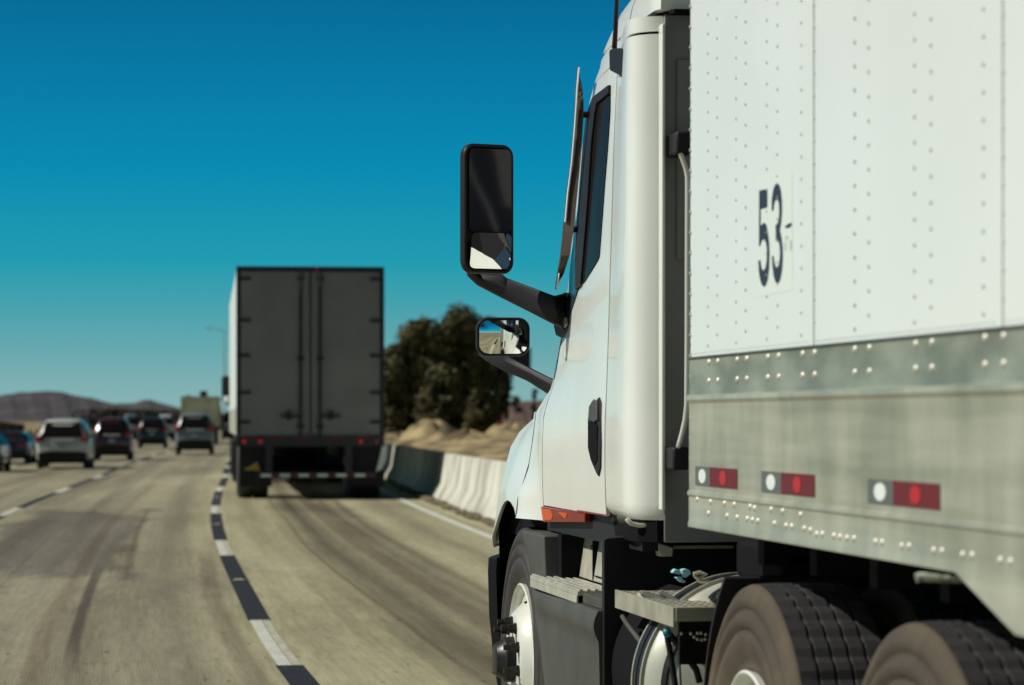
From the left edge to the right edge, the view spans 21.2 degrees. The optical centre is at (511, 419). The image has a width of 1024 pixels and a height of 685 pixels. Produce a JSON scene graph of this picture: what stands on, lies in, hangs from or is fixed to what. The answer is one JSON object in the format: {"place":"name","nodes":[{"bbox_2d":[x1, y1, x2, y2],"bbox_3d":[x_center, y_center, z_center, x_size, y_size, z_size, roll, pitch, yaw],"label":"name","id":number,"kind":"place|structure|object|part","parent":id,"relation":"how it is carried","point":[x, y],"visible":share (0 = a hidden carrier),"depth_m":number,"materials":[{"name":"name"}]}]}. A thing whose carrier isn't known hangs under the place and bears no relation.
{"place":"outdoors","nodes":[
{"label":"outdoors","id":0,"kind":"place"},
{"bbox_2d":[9,422,88,432],"bbox_3d":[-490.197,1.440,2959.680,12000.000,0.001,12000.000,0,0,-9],"label":"ground","id":1,"kind":"structure","parent":0,"point":[34,426],"depth_m":634.28,"materials":[{"name":"brown soil"}]},
{"bbox_2d":[0,422,24,431],"bbox_3d":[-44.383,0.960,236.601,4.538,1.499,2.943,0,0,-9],"label":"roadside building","id":2,"kind":"structure","parent":1,"relation":"on","point":[6,426],"depth_m":235.48,"materials":[{"name":"grey"}]},
{"bbox_2d":[11,428,92,442],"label":"dry grass","id":3,"kind":"structure","parent":1,"relation":"on","point":[32,434],"depth_m":156.54,"materials":[{"name":"brown plant"}]},
{"bbox_2d":[72,407,222,429],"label":"roadside scrub","id":4,"kind":"object","parent":1,"relation":"on","point":[116,412],"visible":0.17,"depth_m":257.35,"materials":[{"name":"plant"}]},
{"bbox_2d":[0,391,180,421],"bbox_3d":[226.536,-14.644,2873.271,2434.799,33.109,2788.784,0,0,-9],"label":"hills","id":5,"kind":"structure","parent":0,"point":[40,406],"depth_m":2318.23,"materials":[{"name":"grey stone"}]},
{"bbox_2d":[0,430,498,684],"bbox_3d":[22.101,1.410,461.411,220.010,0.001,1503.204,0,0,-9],"label":"road","id":6,"kind":"structure","parent":0,"point":[119,577],"depth_m":23.89,"materials":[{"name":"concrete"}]},
{"bbox_2d":[0,435,11,471],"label":"car","id":7,"kind":"object","parent":6,"relation":"on","point":[5,456],"visible":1,"depth_m":74.45,"materials":[{"name":"white metal"}]},
{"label":"side window","id":8,"kind":"part","parent":7,"relation":"part of","materials":[{"name":"blue glass"}]},
{"bbox_2d":[0,431,36,462],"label":"car","id":9,"kind":"object","parent":6,"relation":"on","point":[22,444],"visible":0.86,"depth_m":87.35,"materials":[{"name":"blue metal"}]},
{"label":"rear window","id":10,"kind":"part","parent":9,"relation":"part of","materials":[{"name":"black glass"}]},
{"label":"side window","id":11,"kind":"part","parent":9,"relation":"part of","materials":[{"name":"blue glass"}]},
{"bbox_2d":[35,417,96,468],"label":"car","id":12,"kind":"object","parent":6,"relation":"on","point":[64,440],"visible":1,"depth_m":77.19,"materials":[{"name":"silver metal"}]},
{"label":"rear window","id":13,"kind":"part","parent":12,"relation":"part of","materials":[{"name":"black glass"}]},
{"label":"side window","id":14,"kind":"part","parent":12,"relation":"part of","materials":[{"name":"blue glass"}]},
{"bbox_2d":[0,451,168,515],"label":"white lane dashes","id":15,"kind":"object","parent":6,"relation":"on","point":[7,512],"visible":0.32,"depth_m":53.18,"materials":[{"name":"white paint"}]},
{"bbox_2d":[0,438,226,518],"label":"black lane dashes","id":16,"kind":"object","parent":6,"relation":"on","point":[29,503],"visible":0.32,"depth_m":56.30,"materials":[{"name":"paint"}]},
{"bbox_2d":[93,416,135,459],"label":"car","id":17,"kind":"object","parent":6,"relation":"on","point":[114,436],"visible":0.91,"depth_m":93.09,"materials":[{"name":"black metal"}]},
{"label":"rear window","id":18,"kind":"part","parent":17,"relation":"part of","materials":[{"name":"black glass"}]},
{"bbox_2d":[124,413,139,441],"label":"car","id":19,"kind":"object","parent":6,"relation":"on","point":[133,420],"visible":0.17,"depth_m":164.18,"materials":[{"name":"grey metal"}]},
{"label":"rear window","id":20,"kind":"part","parent":19,"relation":"part of","materials":[{"name":"black glass"}]},
{"bbox_2d":[137,416,169,447],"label":"car","id":21,"kind":"object","parent":6,"relation":"on","point":[152,430],"visible":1,"depth_m":132.76,"materials":[{"name":"grey metal"}]},
{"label":"rear window","id":22,"kind":"part","parent":21,"relation":"part of","materials":[{"name":"black glass"}]},
{"bbox_2d":[160,415,175,440],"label":"car","id":23,"kind":"object","parent":6,"relation":"on","point":[170,421],"visible":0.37,"depth_m":177.04,"materials":[{"name":"grey metal"}]},
{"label":"rear window","id":24,"kind":"part","parent":23,"relation":"part of","materials":[{"name":"black glass"}]},
{"bbox_2d":[174,411,216,454],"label":"car","id":25,"kind":"object","parent":6,"relation":"on","point":[194,430],"visible":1,"depth_m":107.48,"materials":[{"name":"silver metal"}]},
{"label":"rear window","id":26,"kind":"part","parent":25,"relation":"part of","materials":[{"name":"black glass"}]},
{"bbox_2d":[181,391,220,443],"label":"dump truck","id":27,"kind":"object","parent":6,"relation":"on","point":[203,402],"visible":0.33,"depth_m":152.17,"materials":[{"name":"beige paint"}]},
{"bbox_2d":[205,328,224,411],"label":"street lamp","id":28,"kind":"object","parent":6,"relation":"on","point":[224,360],"visible":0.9,"depth_m":259.94,"materials":[{"name":"metal"}]},
{"bbox_2d":[221,412,229,441],"bbox_3d":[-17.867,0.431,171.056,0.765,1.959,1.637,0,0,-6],"label":"car","id":29,"kind":"object","parent":6,"relation":"on","point":[225,432],"visible":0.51,"depth_m":170.27,"materials":[{"name":"grey metal"}]},
{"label":"rear window","id":30,"kind":"part","parent":29,"relation":"part of","materials":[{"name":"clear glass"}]},
{"bbox_2d":[211,460,291,664],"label":"white lane dashes","id":31,"kind":"object","parent":6,"relation":"on","point":[277,654],"visible":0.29,"depth_m":17.68,"materials":[{"name":"white paint"}]},
{"bbox_2d":[210,459,319,684],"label":"black lane dashes","id":32,"kind":"object","parent":6,"relation":"on","point":[251,605],"visible":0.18,"depth_m":22.30,"materials":[{"name":"black paint"}]},
{"bbox_2d":[233,578,244,580],"bbox_3d":[-2.382,1.397,23.831,0.100,0.015,0.100,0,0,-9],"label":"pavement marker","id":33,"kind":"object","parent":32,"relation":"on","point":[238,579],"visible":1,"depth_m":23.80,"materials":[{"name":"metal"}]},
{"bbox_2d":[222,376,343,480],"bbox_3d":[-5.474,-0.540,65.361,2.920,3.900,8.150,0,0,-6],"label":"semi tractor","id":34,"kind":"object","parent":6,"relation":"on","point":[300,455],"visible":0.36,"depth_m":64.83,"materials":[{"name":"white"}]},
{"bbox_2d":[229,266,387,497],"bbox_3d":[-4.393,-0.640,56.020,2.680,4.100,16.156,0,0,-6],"label":"semi trailer","id":35,"kind":"object","parent":6,"relation":"on","point":[306,356],"visible":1,"depth_m":48.06,"materials":[{"name":"white"}]},
{"bbox_3d":[-4.160,-1.143,47.970,1.218,2.905,0.104,0,0,-6],"label":"rear door","id":36,"kind":"part","parent":35,"relation":"part of","materials":[{"name":"grey metal"}]},
{"bbox_3d":[-2.925,-1.143,48.108,1.218,2.905,0.104,0,0,-6],"label":"rear door","id":37,"kind":"part","parent":35,"relation":"part of","materials":[{"name":"grey metal"}]},
{"bbox_2d":[384,443,398,478],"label":"concrete barrier","id":38,"kind":"object","parent":6,"relation":"on","point":[389,457],"visible":0.33,"depth_m":65.53,"materials":[{"name":"grey concrete"}]},
{"bbox_2d":[386,445,410,483],"bbox_3d":[-2.402,1.005,61.303,0.562,0.810,5.883,0,0,-5],"label":"concrete barrier","id":39,"kind":"object","parent":6,"relation":"on","point":[397,471],"visible":0.59,"depth_m":61.02,"materials":[{"name":"grey concrete"}]},
{"bbox_2d":[400,447,433,490],"bbox_3d":[-1.828,1.005,55.278,0.562,0.810,5.862,0,0,-5],"label":"concrete barrier","id":40,"kind":"object","parent":6,"relation":"on","point":[413,477],"visible":0.56,"depth_m":54.86,"materials":[{"name":"grey concrete"}]},
{"bbox_2d":[380,487,491,538],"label":"edge line","id":41,"kind":"object","parent":6,"relation":"on","point":[479,532],"visible":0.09,"depth_m":39.91,"materials":[{"name":"white paint"}]},
{"bbox_2d":[417,451,458,499],"bbox_3d":[-1.237,1.005,49.273,0.564,0.810,5.849,0,0,-6],"label":"concrete barrier","id":42,"kind":"object","parent":6,"relation":"on","point":[435,482],"visible":0.53,"depth_m":48.82,"materials":[{"name":"grey concrete"}]},
{"bbox_2d":[385,480,494,526],"bbox_3d":[-0.856,1.381,42.256,0.424,0.144,35.924,0,0,-6],"label":"roadside debris","id":43,"kind":"object","parent":6,"relation":"on","point":[470,515],"visible":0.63,"depth_m":43.99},
{"bbox_2d":[441,455,493,511],"bbox_3d":[-0.612,1.005,43.282,0.564,0.810,5.844,0,0,-6],"label":"concrete barrier","id":44,"kind":"object","parent":6,"relation":"on","point":[465,489],"visible":0.58,"depth_m":42.78,"materials":[{"name":"white concrete"}]},
{"bbox_2d":[474,460,506,519],"bbox_3d":[0.053,1.005,37.297,0.564,0.810,5.843,0,0,-7],"label":"concrete barrier","id":45,"kind":"object","parent":6,"relation":"on","point":[486,506],"visible":0.21,"depth_m":38.96,"materials":[{"name":"white concrete"}]},
{"bbox_2d":[460,0,1023,684],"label":"semi tractor","id":46,"kind":"object","parent":6,"relation":"on","point":[606,566],"visible":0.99,"depth_m":8.50,"materials":[{"name":"white metal"}]},
{"bbox_3d":[0.248,-0.426,9.542,0.106,1.488,1.183,0,0,-9],"label":"door","id":47,"kind":"part","parent":46,"relation":"part of","materials":[{"name":"white paint"}]},
{"bbox_2d":[687,0,1023,636],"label":"semi trailer","id":48,"kind":"object","parent":46,"relation":"on","point":[855,397],"visible":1,"depth_m":5.76,"materials":[{"name":"grey metal"}]},
{"bbox_2d":[0,0,630,411],"label":"sky","id":49,"kind":"structure","parent":0,"point":[151,151],"materials":[{"name":"blue"}]},
{"bbox_2d":[411,433,517,460],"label":"dirt verge","id":50,"kind":"structure","parent":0,"point":[495,447],"depth_m":90.27,"materials":[{"name":"beige soil"}]},
{"bbox_2d":[384,431,404,442],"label":"dirt mound","id":51,"kind":"object","parent":50,"relation":"on","point":[389,437],"visible":0.34,"depth_m":120.92,"materials":[{"name":"beige soil"}]},
{"bbox_2d":[384,341,420,434],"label":"tree","id":52,"kind":"object","parent":50,"relation":"on","point":[401,365],"visible":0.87,"depth_m":139.40,"materials":[{"name":"green plant"}]},
{"bbox_2d":[384,314,458,425],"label":"tree","id":53,"kind":"object","parent":50,"relation":"on","point":[421,336],"visible":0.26,"depth_m":149.38,"materials":[{"name":"green plant"}]},
{"bbox_2d":[390,419,457,445],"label":"dirt mound","id":54,"kind":"object","parent":50,"relation":"on","point":[424,431],"visible":0.69,"depth_m":116.48,"materials":[{"name":"beige soil"}]},
{"bbox_2d":[411,362,469,430],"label":"tree","id":55,"kind":"object","parent":50,"relation":"on","point":[441,396],"visible":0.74,"depth_m":134.37,"materials":[{"name":"green plant"}]},
{"bbox_2d":[427,429,491,444],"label":"dirt mound","id":56,"kind":"object","parent":50,"relation":"on","point":[463,436],"visible":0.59,"depth_m":107.07,"materials":[{"name":"beige soil"}]},
{"bbox_2d":[432,302,501,429],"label":"tree","id":57,"kind":"object","parent":50,"relation":"on","point":[460,324],"visible":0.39,"depth_m":151.29,"materials":[{"name":"green plant"}]},
{"bbox_2d":[461,385,493,432],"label":"tree","id":58,"kind":"object","parent":50,"relation":"on","point":[480,406],"visible":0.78,"depth_m":127.60,"materials":[{"name":"green plant"}]},
{"bbox_2d":[477,315,514,425],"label":"tree","id":59,"kind":"object","parent":50,"relation":"on","point":[503,387],"visible":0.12,"depth_m":159.44,"materials":[{"name":"green plant"}]},
{"bbox_2d":[495,415,502,424],"bbox_3d":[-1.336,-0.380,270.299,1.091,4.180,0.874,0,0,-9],"label":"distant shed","id":60,"kind":"structure","parent":50,"relation":"on","point":[499,421],"depth_m":270.07,"materials":[{"name":"brown"}]},
{"bbox_2d":[486,419,527,434],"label":"dirt mound","id":61,"kind":"object","parent":50,"relation":"on","point":[511,427],"visible":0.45,"depth_m":123.67,"materials":[{"name":"beige soil"}]},
{"bbox_2d":[511,396,522,412],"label":"tree","id":62,"kind":"object","parent":50,"relation":"on","point":[516,401],"visible":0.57,"depth_m":309.90,"materials":[{"name":"green plant"}]},
{"bbox_2d":[529,388,538,418],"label":"tree","id":63,"kind":"object","parent":50,"relation":"on","point":[534,397],"visible":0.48,"depth_m":299.92,"materials":[{"name":"green plant"}]},
{"bbox_2d":[503,400,542,423],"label":"embankment","id":64,"kind":"structure","parent":0,"point":[525,414],"depth_m":310.31,"materials":[{"name":"brown soil"}]},
{"bbox_2d":[504,348,530,418],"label":"billboard","id":65,"kind":"object","parent":64,"relation":"on","point":[524,359],"visible":0.35,"depth_m":300.23,"materials":[{"name":"black metal"}]}
]}

